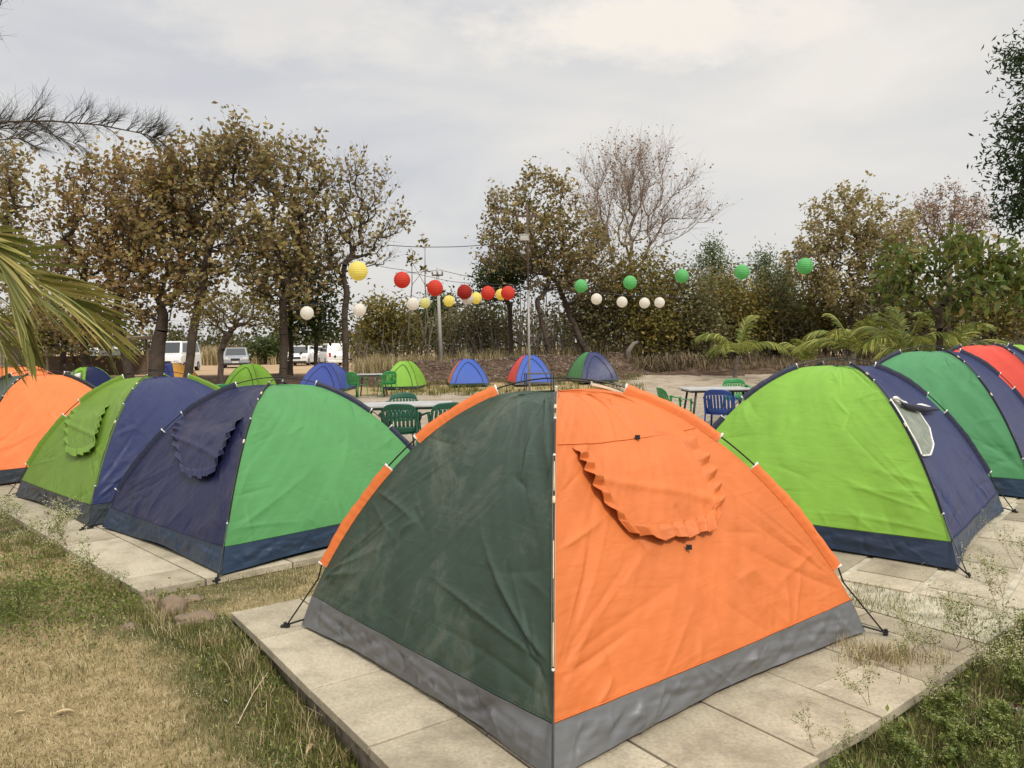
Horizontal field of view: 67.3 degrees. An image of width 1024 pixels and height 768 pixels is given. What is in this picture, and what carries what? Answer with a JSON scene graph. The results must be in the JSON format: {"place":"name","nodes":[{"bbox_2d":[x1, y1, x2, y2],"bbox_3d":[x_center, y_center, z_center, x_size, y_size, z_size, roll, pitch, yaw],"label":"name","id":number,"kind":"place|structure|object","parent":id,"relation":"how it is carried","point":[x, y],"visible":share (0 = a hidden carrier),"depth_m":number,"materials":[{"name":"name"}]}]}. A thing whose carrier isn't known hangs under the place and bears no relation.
{"place":"outdoors","nodes":[
{"label":"outdoors","id":0,"kind":"place"},
{"bbox_2d":[32,321,373,356],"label":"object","id":1,"kind":"object","parent":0,"point":[208,340],"depth_m":104.72,"materials":[{"name":"plant"}]},
{"bbox_2d":[199,342,379,365],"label":"tall straw grass","id":2,"kind":"structure","parent":0,"point":[209,357],"depth_m":65.94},
{"bbox_2d":[0,344,1023,767],"bbox_3d":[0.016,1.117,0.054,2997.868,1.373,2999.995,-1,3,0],"label":"ground","id":3,"kind":"structure","parent":0,"point":[670,382],"depth_m":4.14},
{"bbox_2d":[0,120,81,366],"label":"dry leaved tree","id":4,"kind":"object","parent":3,"relation":"on","point":[11,186],"visible":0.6,"depth_m":26.61,"materials":[{"name":"brown plant"}]},
{"bbox_2d":[23,505,81,558],"bbox_3d":[-3.555,1.177,5.999,0.398,0.457,0.378,1,3,29],"label":"flowering weed","id":5,"kind":"object","parent":3,"relation":"on","point":[62,527],"visible":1,"depth_m":5.98,"materials":[{"name":"green plant"}]},
{"bbox_2d":[0,294,140,374],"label":"green tree","id":6,"kind":"object","parent":3,"relation":"on","point":[63,348],"visible":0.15,"depth_m":35.67,"materials":[{"name":"green plant"}]},
{"bbox_2d":[0,214,143,398],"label":"coconut palm","id":7,"kind":"object","parent":3,"relation":"on","point":[19,289],"visible":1,"depth_m":3.46,"materials":[{"name":"green plant"}]},
{"bbox_2d":[17,130,155,366],"bbox_3d":[-16.362,-4.598,29.907,5.929,10.046,4.410,-1,3,0],"label":"dry leaved tree","id":8,"kind":"object","parent":3,"relation":"on","point":[75,250],"visible":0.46,"depth_m":29.15,"materials":[{"name":"brown plant"}]},
{"bbox_2d":[70,365,111,386],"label":"dome tent","id":9,"kind":"object","parent":3,"relation":"on","point":[96,376],"visible":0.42,"depth_m":28.10,"materials":[{"name":"fabric"}]},
{"bbox_2d":[0,0,185,178],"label":"casuarina tree","id":10,"kind":"object","parent":3,"relation":"on","point":[46,130],"visible":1,"depth_m":5.51,"materials":[{"name":"grey plant"}]},
{"bbox_2d":[35,336,152,374],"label":"open shed","id":11,"kind":"structure","parent":3,"relation":"on","point":[140,366],"depth_m":43.34,"materials":[{"name":"brown wood"}]},
{"bbox_2d":[0,538,246,670],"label":"ground cover","id":12,"kind":"object","parent":3,"relation":"on","point":[65,603],"visible":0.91,"depth_m":5.05,"materials":[{"name":"green plant"}]},
{"bbox_2d":[63,137,197,378],"bbox_3d":[-14.119,-4.322,28.800,5.926,9.631,3.608,-1,3,0],"label":"dry leaved tree","id":13,"kind":"object","parent":3,"relation":"on","point":[127,365],"visible":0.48,"depth_m":28.31,"materials":[{"name":"brown plant"}]},
{"bbox_2d":[95,134,238,376],"bbox_3d":[-12.636,-4.142,28.439,5.012,9.319,4.003,-1,3,0],"label":"dry leaved tree","id":14,"kind":"object","parent":3,"relation":"on","point":[157,346],"visible":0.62,"depth_m":27.92,"materials":[{"name":"brown plant"}]},
{"bbox_2d":[157,594,187,615],"bbox_3d":[-2.154,1.422,4.874,0.180,0.182,0.198,-1,3,0],"label":"rock","id":15,"kind":"object","parent":3,"relation":"on","point":[170,600],"visible":0.59,"depth_m":4.83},
{"bbox_2d":[0,529,362,767],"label":"straw tufts","id":16,"kind":"object","parent":3,"relation":"on","point":[315,716],"visible":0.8,"depth_m":4.00,"materials":[{"name":"plant"}]},
{"bbox_2d":[165,341,200,369],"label":"parked van","id":17,"kind":"object","parent":3,"relation":"on","point":[175,351],"visible":0.36,"depth_m":47.53,"materials":[{"name":"white paint"}]},
{"bbox_2d":[0,536,366,767],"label":"green tufts","id":18,"kind":"object","parent":3,"relation":"on","point":[294,716],"visible":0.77,"depth_m":4.01,"materials":[{"name":"green plant"}]},
{"bbox_2d":[174,610,218,625],"bbox_3d":[-1.938,1.446,4.727,0.264,0.093,0.143,-2,3,-17],"label":"rock","id":19,"kind":"object","parent":3,"relation":"on","point":[205,614],"visible":0.74,"depth_m":4.69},
{"bbox_2d":[123,101,305,377],"bbox_3d":[-10.788,-4.733,27.914,6.579,10.468,4.129,-1,3,0],"label":"dry leaved tree","id":20,"kind":"object","parent":3,"relation":"on","point":[227,150],"visible":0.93,"depth_m":27.41,"materials":[{"name":"brown plant"}]},
{"bbox_2d":[184,282,287,383],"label":"tree","id":21,"kind":"object","parent":3,"relation":"on","point":[235,322],"visible":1,"depth_m":25.86,"materials":[{"name":"green plant"}]},
{"bbox_2d":[223,348,250,367],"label":"parked car","id":22,"kind":"object","parent":3,"relation":"on","point":[235,356],"visible":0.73,"depth_m":55.63,"materials":[{"name":"silver metal"}]},
{"bbox_2d":[225,362,275,386],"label":"dome tent","id":23,"kind":"object","parent":3,"relation":"on","point":[242,372],"visible":0.59,"depth_m":28.23,"materials":[{"name":"fabric"}]},
{"bbox_2d":[182,626,353,767],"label":"grass","id":24,"kind":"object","parent":3,"relation":"on","point":[290,738],"visible":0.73,"depth_m":3.65,"materials":[{"name":"green plant"}]},
{"bbox_2d":[237,331,301,364],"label":"green tree","id":25,"kind":"object","parent":3,"relation":"on","point":[269,348],"visible":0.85,"depth_m":65.20,"materials":[{"name":"green plant"}]},
{"bbox_2d":[231,205,342,375],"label":"dry leaved tree","id":26,"kind":"object","parent":3,"relation":"on","point":[290,359],"visible":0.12,"depth_m":32.82,"materials":[{"name":"brown plant"}]},
{"bbox_2d":[216,123,370,383],"bbox_3d":[-8.396,-4.902,29.821,6.165,10.340,4.176,-1,3,-10],"label":"dry leaved tree","id":27,"kind":"object","parent":3,"relation":"on","point":[299,213],"visible":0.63,"depth_m":29.58,"materials":[{"name":"brown plant"}]},
{"bbox_2d":[259,240,370,365],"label":"green tree","id":28,"kind":"object","parent":3,"relation":"on","point":[316,332],"visible":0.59,"depth_m":32.59,"materials":[{"name":"green plant"}]},
{"bbox_2d":[299,361,355,390],"bbox_3d":[-6.789,-0.293,28.188,1.716,1.069,2.171,-1,3,3],"label":"dome tent","id":29,"kind":"object","parent":3,"relation":"on","point":[332,374],"visible":0.67,"depth_m":27.57,"materials":[{"name":"blue fabric"}]},
{"bbox_2d":[318,343,349,364],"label":"parked car","id":30,"kind":"object","parent":3,"relation":"on","point":[328,352],"visible":0.58,"depth_m":58.07,"materials":[{"name":"white paint"}]},
{"bbox_2d":[296,141,420,371],"bbox_3d":[-6.365,-4.832,30.800,4.137,10.049,4.043,2,4,43],"label":"dry leaved tree","id":31,"kind":"object","parent":3,"relation":"on","point":[351,256],"visible":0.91,"depth_m":30.68,"materials":[{"name":"brown plant"}]},
{"bbox_2d":[340,281,435,356],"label":"bushy tree","id":32,"kind":"object","parent":3,"relation":"on","point":[380,315],"visible":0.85,"depth_m":46.35,"materials":[{"name":"green plant"}]},
{"bbox_2d":[378,404,421,444],"bbox_3d":[-1.548,0.679,10.707,0.627,0.852,0.558,-1,3,-4],"label":"plastic chair","id":33,"kind":"object","parent":3,"relation":"on","point":[403,429],"visible":0.67,"depth_m":10.49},
{"bbox_2d":[383,359,427,388],"bbox_3d":[-3.988,-0.385,28.740,1.415,1.064,1.790,0,3,6],"label":"dome tent","id":34,"kind":"object","parent":3,"relation":"on","point":[409,373],"visible":0.83,"depth_m":28.19,"materials":[{"name":"fabric"}]},
{"bbox_2d":[363,400,451,413],"bbox_3d":[-1.628,0.677,11.748,1.450,0.764,0.850,-1,3,-6],"label":"table","id":35,"kind":"object","parent":3,"relation":"on","point":[418,405],"visible":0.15,"depth_m":11.63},
{"bbox_2d":[401,277,465,357],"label":"bushy tree","id":36,"kind":"object","parent":3,"relation":"on","point":[442,305],"visible":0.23,"depth_m":51.26,"materials":[{"name":"green plant"}]},
{"bbox_2d":[445,357,490,385],"bbox_3d":[-1.704,-0.489,29.303,1.598,1.041,2.021,-1,3,-8],"label":"dome tent","id":37,"kind":"object","parent":3,"relation":"on","point":[468,372],"visible":0.99,"depth_m":28.59,"materials":[{"name":"blue fabric"}]},
{"bbox_2d":[421,296,533,352],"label":"bushy tree","id":38,"kind":"object","parent":3,"relation":"on","point":[476,319],"visible":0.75,"depth_m":40.63,"materials":[{"name":"green plant"}]},
{"bbox_2d":[351,339,641,373],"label":"dry tall grass","id":39,"kind":"structure","parent":3,"relation":"on","point":[368,365],"depth_m":37.48,"materials":[{"name":"plant"}]},
{"bbox_2d":[460,235,544,355],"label":"evergreen tree","id":40,"kind":"object","parent":3,"relation":"on","point":[490,279],"visible":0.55,"depth_m":37.52,"materials":[{"name":"green plant"}]},
{"bbox_2d":[367,372,645,395],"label":"bank weeds","id":41,"kind":"object","parent":3,"relation":"on","point":[444,390],"visible":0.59,"depth_m":27.27,"materials":[{"name":"brown plant"}]},
{"bbox_2d":[374,352,648,383],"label":"bank clods","id":42,"kind":"object","parent":3,"relation":"on","point":[553,360],"visible":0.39,"depth_m":32.92,"materials":[{"name":"soil"}]},
{"bbox_2d":[0,518,1023,767],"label":"dry turf","id":43,"kind":"structure","parent":3,"relation":"on","point":[96,698],"depth_m":3.89,"materials":[{"name":"plant"}]},
{"bbox_2d":[0,516,1023,767],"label":"green turf","id":44,"kind":"structure","parent":3,"relation":"on","point":[278,754],"depth_m":3.85,"materials":[{"name":"green plant"}]},
{"bbox_2d":[516,205,538,390],"bbox_3d":[0.475,-2.367,22.842,0.694,5.862,0.251,-1,3,0],"label":"lamp pole","id":45,"kind":"object","parent":3,"relation":"on","point":[523,237],"visible":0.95,"depth_m":22.84,"materials":[{"name":"grey metal"}]},
{"bbox_2d":[505,354,555,384],"bbox_3d":[0.654,-0.584,29.073,1.576,1.140,1.994,-1,3,-11],"label":"dome tent","id":46,"kind":"object","parent":3,"relation":"on","point":[519,369],"visible":0.79,"depth_m":28.47,"materials":[{"name":"blue fabric"}]},
{"bbox_2d":[464,156,610,354],"bbox_3d":[1.155,-5.614,34.888,6.592,9.360,4.111,-1,3,0],"label":"yellowing tree","id":47,"kind":"object","parent":3,"relation":"on","point":[545,219],"visible":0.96,"depth_m":34.44,"materials":[{"name":"brown plant"}]},
{"bbox_2d":[519,208,631,352],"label":"leaning tree","id":48,"kind":"object","parent":3,"relation":"on","point":[581,342],"visible":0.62,"depth_m":35.54,"materials":[{"name":"brown plant"}]},
{"bbox_2d":[547,261,637,355],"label":"bushy tree","id":49,"kind":"object","parent":3,"relation":"on","point":[588,318],"visible":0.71,"depth_m":36.49,"materials":[{"name":"green plant"}]},
{"bbox_2d":[566,351,620,382],"bbox_3d":[3.035,-0.686,29.412,1.591,1.191,2.013,-2,3,-14],"label":"dome tent","id":50,"kind":"object","parent":3,"relation":"on","point":[595,365],"visible":0.85,"depth_m":28.80,"materials":[{"name":"blue fabric"}]},
{"bbox_2d":[231,596,988,767],"bbox_3d":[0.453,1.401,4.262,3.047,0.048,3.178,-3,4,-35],"label":"stone paving","id":51,"kind":"structure","parent":3,"relation":"on","point":[365,704],"depth_m":3.38,"materials":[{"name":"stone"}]},
{"bbox_2d":[280,377,888,767],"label":"dome tent","id":52,"kind":"object","parent":51,"relation":"on","point":[568,578],"visible":1,"depth_m":3.62,"materials":[{"name":"orange fabric"}]},
{"bbox_2d":[831,646,886,704],"bbox_3d":[1.537,1.294,3.380,0.219,0.246,0.184,-1,3,-8],"label":"flowering weed","id":53,"kind":"object","parent":51,"relation":"on","point":[845,679],"visible":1,"depth_m":3.38,"materials":[{"name":"green plant"}]},
{"bbox_2d":[828,631,968,673],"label":"straw wisps","id":54,"kind":"object","parent":51,"relation":"on","point":[886,656],"visible":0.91,"depth_m":3.86,"materials":[{"name":"plant"}]},
{"bbox_2d":[884,600,941,683],"bbox_3d":[1.878,1.231,3.625,0.264,0.348,0.288,0,3,9],"label":"flowering weed","id":55,"kind":"object","parent":51,"relation":"on","point":[901,646],"visible":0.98,"depth_m":3.60,"materials":[{"name":"green plant"}]},
{"bbox_2d":[919,569,982,647],"bbox_3d":[2.329,1.176,4.080,0.306,0.403,0.333,-2,3,-29],"label":"flowering weed","id":56,"kind":"object","parent":51,"relation":"on","point":[949,601],"visible":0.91,"depth_m":4.05,"materials":[{"name":"green plant"}]},
{"bbox_2d":[549,124,741,341],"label":"bare tree","id":57,"kind":"object","parent":3,"relation":"on","point":[629,184],"visible":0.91,"depth_m":41.05,"materials":[{"name":"grey plant"}]},
{"bbox_2d":[587,234,704,361],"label":"bushy tree","id":58,"kind":"object","parent":3,"relation":"on","point":[651,293],"visible":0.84,"depth_m":35.86,"materials":[{"name":"green plant"}]},
{"bbox_2d":[620,354,690,371],"bbox_3d":[5.981,-0.888,32.973,3.097,0.748,2.526,1,4,36],"label":"dry frond pile","id":59,"kind":"object","parent":3,"relation":"on","point":[654,361],"visible":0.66,"depth_m":32.75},
{"bbox_2d":[334,276,1023,366],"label":"bushes","id":60,"kind":"object","parent":3,"relation":"on","point":[426,338],"depth_m":46.33,"materials":[{"name":"plant"}]},
{"bbox_2d":[638,244,749,359],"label":"bushy tree","id":61,"kind":"object","parent":3,"relation":"on","point":[712,319],"visible":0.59,"depth_m":36.40,"materials":[{"name":"green plant"}]},
{"bbox_2d":[677,386,750,414],"bbox_3d":[3.938,0.446,14.944,1.250,0.743,0.800,-1,3,-3],"label":"table","id":62,"kind":"object","parent":3,"relation":"on","point":[732,389],"visible":0.6,"depth_m":14.65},
{"bbox_2d":[686,229,749,344],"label":"conifer","id":63,"kind":"object","parent":3,"relation":"on","point":[709,249],"visible":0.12,"depth_m":43.48,"materials":[{"name":"green plant"}]},
{"bbox_2d":[703,389,741,425],"bbox_3d":[3.515,0.500,12.909,0.627,0.852,0.558,1,3,30],"label":"plastic chair","id":64,"kind":"object","parent":3,"relation":"on","point":[712,411],"visible":0.81,"depth_m":12.72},
{"bbox_2d":[421,304,1023,360],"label":"brush","id":65,"kind":"object","parent":3,"relation":"on","point":[574,346],"depth_m":39.53,"materials":[{"name":"plant"}]},
{"bbox_2d":[693,315,790,377],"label":"coconut palm","id":66,"kind":"object","parent":3,"relation":"on","point":[725,345],"visible":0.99,"depth_m":29.68,"materials":[{"name":"green plant"}]},
{"bbox_2d":[689,252,796,360],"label":"bushy tree","id":67,"kind":"object","parent":3,"relation":"on","point":[741,313],"visible":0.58,"depth_m":38.23,"materials":[{"name":"green plant"}]},
{"bbox_2d":[738,236,795,353],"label":"conifer","id":68,"kind":"object","parent":3,"relation":"on","point":[766,264],"visible":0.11,"depth_m":43.48,"materials":[{"name":"green plant"}]},
{"bbox_2d":[624,349,935,371],"bbox_3d":[16.708,-1.351,36.736,23.994,1.039,9.683,-1,3,0],"label":"dry roadside brush","id":69,"kind":"object","parent":3,"relation":"on","point":[754,361],"visible":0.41,"depth_m":34.29,"materials":[{"name":"plant"}]},
{"bbox_2d":[729,256,831,356],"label":"bushy tree","id":70,"kind":"object","parent":3,"relation":"on","point":[781,305],"visible":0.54,"depth_m":39.34,"materials":[{"name":"green plant"}]},
{"bbox_2d":[777,337,828,366],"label":"coconut palm","id":71,"kind":"object","parent":3,"relation":"on","point":[805,354],"visible":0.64,"depth_m":26.85,"materials":[{"name":"green plant"}]},
{"bbox_2d":[783,263,879,356],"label":"bushy tree","id":72,"kind":"object","parent":3,"relation":"on","point":[822,303],"visible":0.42,"depth_m":39.58,"materials":[{"name":"green plant"}]},
{"bbox_2d":[790,313,909,363],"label":"coconut palm","id":73,"kind":"object","parent":3,"relation":"on","point":[841,335],"visible":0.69,"depth_m":23.83,"materials":[{"name":"green plant"}]},
{"bbox_2d":[777,170,931,355],"bbox_3d":[16.184,-5.432,36.906,7.164,9.024,4.940,-1,3,0],"label":"golden tree","id":74,"kind":"object","parent":3,"relation":"on","point":[864,242],"visible":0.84,"depth_m":36.29,"materials":[{"name":"brown plant"}]},
{"bbox_2d":[832,251,976,356],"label":"bushy tree","id":75,"kind":"object","parent":3,"relation":"on","point":[910,320],"visible":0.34,"depth_m":35.56,"materials":[{"name":"green plant"}]},
{"bbox_2d":[878,715,932,767],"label":"flowering weed","id":76,"kind":"object","parent":3,"relation":"on","point":[901,742],"visible":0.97,"depth_m":2.99,"materials":[{"name":"green plant"}]},
{"bbox_2d":[849,306,970,355],"bbox_3d":[10.309,-0.718,19.978,2.897,2.676,3.379,2,4,42],"label":"fern","id":77,"kind":"object","parent":3,"relation":"on","point":[902,343],"visible":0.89,"depth_m":19.80,"materials":[{"name":"green plant"}]},
{"bbox_2d":[815,627,1023,767],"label":"edge grass","id":78,"kind":"structure","parent":3,"relation":"on","point":[978,725],"depth_m":3.16,"materials":[{"name":"plant"}]},
{"bbox_2d":[824,601,1023,767],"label":"ground cover","id":79,"kind":"object","parent":3,"relation":"on","point":[949,765],"visible":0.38,"depth_m":3.23,"materials":[{"name":"green plant"}]},
{"bbox_2d":[838,497,1023,644],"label":"platform footing","id":80,"kind":"object","parent":3,"relation":"on","point":[1012,586],"depth_m":4.69,"materials":[{"name":"concrete"}]},
{"bbox_2d":[830,495,1023,609],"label":"stone paving","id":81,"kind":"structure","parent":80,"relation":"on","point":[907,579],"depth_m":5.33,"materials":[{"name":"stone"}]},
{"bbox_2d":[711,358,1017,577],"bbox_3d":[2.884,0.494,6.853,2.504,1.459,2.499,2,4,39],"label":"dome tent","id":82,"kind":"object","parent":81,"relation":"on","point":[879,459],"visible":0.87,"depth_m":6.10,"materials":[{"name":"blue fabric"}]},
{"bbox_2d":[890,398,933,456],"bbox_3d":[3.190,0.325,6.096,0.307,0.436,0.890,2,4,39],"label":"mesh window","id":83,"kind":"structure","parent":82,"relation":"in","point":[918,427],"depth_m":6.11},
{"bbox_2d":[870,345,1023,496],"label":"dome tent","id":84,"kind":"object","parent":81,"relation":"on","point":[980,400],"visible":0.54,"depth_m":8.37,"materials":[{"name":"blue fabric"}]},
{"bbox_2d":[949,340,1023,396],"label":"dome tent","id":85,"kind":"object","parent":81,"relation":"on","point":[1007,361],"visible":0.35,"depth_m":11.03,"materials":[{"name":"red fabric"}]},
{"bbox_2d":[957,538,1009,610],"bbox_3d":[2.847,1.160,4.633,0.270,0.435,0.313,0,3,13],"label":"flowering weed","id":86,"kind":"object","parent":80,"relation":"on","point":[988,568],"visible":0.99,"depth_m":4.61,"materials":[{"name":"green plant"}]},
{"bbox_2d":[849,632,1023,767],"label":"edge straw","id":87,"kind":"object","parent":3,"relation":"on","point":[995,693],"visible":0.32,"depth_m":3.37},
{"bbox_2d":[864,220,1023,350],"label":"leaved tree","id":88,"kind":"object","parent":3,"relation":"on","point":[962,250],"visible":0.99,"depth_m":18.68,"materials":[{"name":"green plant"}]},
{"bbox_2d":[873,312,1014,361],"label":"coconut palm","id":89,"kind":"object","parent":3,"relation":"on","point":[972,327],"visible":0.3,"depth_m":20.62,"materials":[{"name":"green plant"}]},
{"bbox_2d":[919,685,971,722],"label":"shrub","id":90,"kind":"object","parent":3,"relation":"on","point":[958,699],"visible":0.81,"depth_m":3.34,"materials":[{"name":"green plant"}]},
{"bbox_2d":[893,174,1006,283],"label":"pale brown tree","id":91,"kind":"object","parent":3,"relation":"on","point":[956,214],"visible":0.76,"depth_m":47.21,"materials":[{"name":"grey plant"}]},
{"bbox_2d":[936,718,983,765],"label":"weed plant","id":92,"kind":"object","parent":3,"relation":"on","point":[946,754],"visible":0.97,"depth_m":3.02,"materials":[{"name":"green plant"}]},
{"bbox_2d":[927,712,998,752],"bbox_3d":[1.834,1.421,3.140,0.209,0.185,0.183,-1,3,-5],"label":"flowering weed","id":93,"kind":"object","parent":3,"relation":"on","point":[987,734],"visible":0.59,"depth_m":3.10,"materials":[{"name":"green plant"}]},
{"bbox_2d":[921,238,1023,344],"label":"bushy tree","id":94,"kind":"object","parent":3,"relation":"on","point":[991,319],"visible":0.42,"depth_m":34.68,"materials":[{"name":"green plant"}]},
{"bbox_2d":[937,576,1008,664],"bbox_3d":[2.318,1.206,3.859,0.251,0.469,0.306,-2,3,-19],"label":"flowering weed","id":95,"kind":"object","parent":3,"relation":"on","point":[974,630],"visible":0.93,"depth_m":3.88,"materials":[{"name":"green plant"}]},
{"bbox_2d":[966,20,1023,241],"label":"glossy tree","id":96,"kind":"object","parent":3,"relation":"on","point":[1018,202],"visible":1,"depth_m":10.89,"materials":[{"name":"green plant"}]},
{"bbox_2d":[970,736,1020,767],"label":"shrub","id":97,"kind":"object","parent":3,"relation":"on","point":[998,758],"visible":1,"depth_m":2.83,"materials":[{"name":"green plant"}]},
{"bbox_2d":[967,624,1023,693],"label":"flowering weed","id":98,"kind":"object","parent":3,"relation":"on","point":[991,659],"visible":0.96,"depth_m":3.53,"materials":[{"name":"green plant"}]},
{"bbox_2d":[968,694,1023,746],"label":"flowering weed","id":99,"kind":"object","parent":3,"relation":"on","point":[989,713],"visible":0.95,"depth_m":3.20,"materials":[{"name":"green plant"}]},
{"bbox_2d":[977,590,1023,643],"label":"flowering weed","id":100,"kind":"object","parent":3,"relation":"on","point":[999,622],"visible":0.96,"depth_m":3.90,"materials":[{"name":"green plant"}]},
{"bbox_2d":[979,611,1023,701],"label":"flowering weed","id":101,"kind":"object","parent":3,"relation":"on","point":[1003,658],"visible":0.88,"depth_m":3.51,"materials":[{"name":"green plant"}]},
{"bbox_2d":[0,0,1023,348],"label":"sky","id":102,"kind":"structure","parent":0,"point":[788,101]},
{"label":"platform footing","id":103,"kind":"structure","parent":0,"visible":0},
{"bbox_2d":[0,483,326,597],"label":"stone paving","id":104,"kind":"structure","parent":103,"relation":"on","point":[153,565],"depth_m":5.89,"materials":[{"name":"stone"}]},
{"bbox_2d":[0,369,95,484],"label":"dome tent","id":105,"kind":"object","parent":104,"relation":"on","point":[30,417],"visible":0.48,"depth_m":9.78,"materials":[{"name":"orange fabric"}]},
{"bbox_2d":[6,370,219,530],"bbox_3d":[-3.917,0.542,8.503,2.419,1.387,2.413,2,4,43],"label":"dome tent","id":106,"kind":"object","parent":104,"relation":"on","point":[90,447],"visible":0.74,"depth_m":7.87,"materials":[{"name":"blue fabric"}]},
{"bbox_2d":[87,377,413,582],"bbox_3d":[-2.117,0.611,6.957,2.450,1.354,2.445,2,4,43],"label":"dome tent","id":107,"kind":"object","parent":104,"relation":"on","point":[231,477],"visible":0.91,"depth_m":6.27,"materials":[{"name":"green fabric"}]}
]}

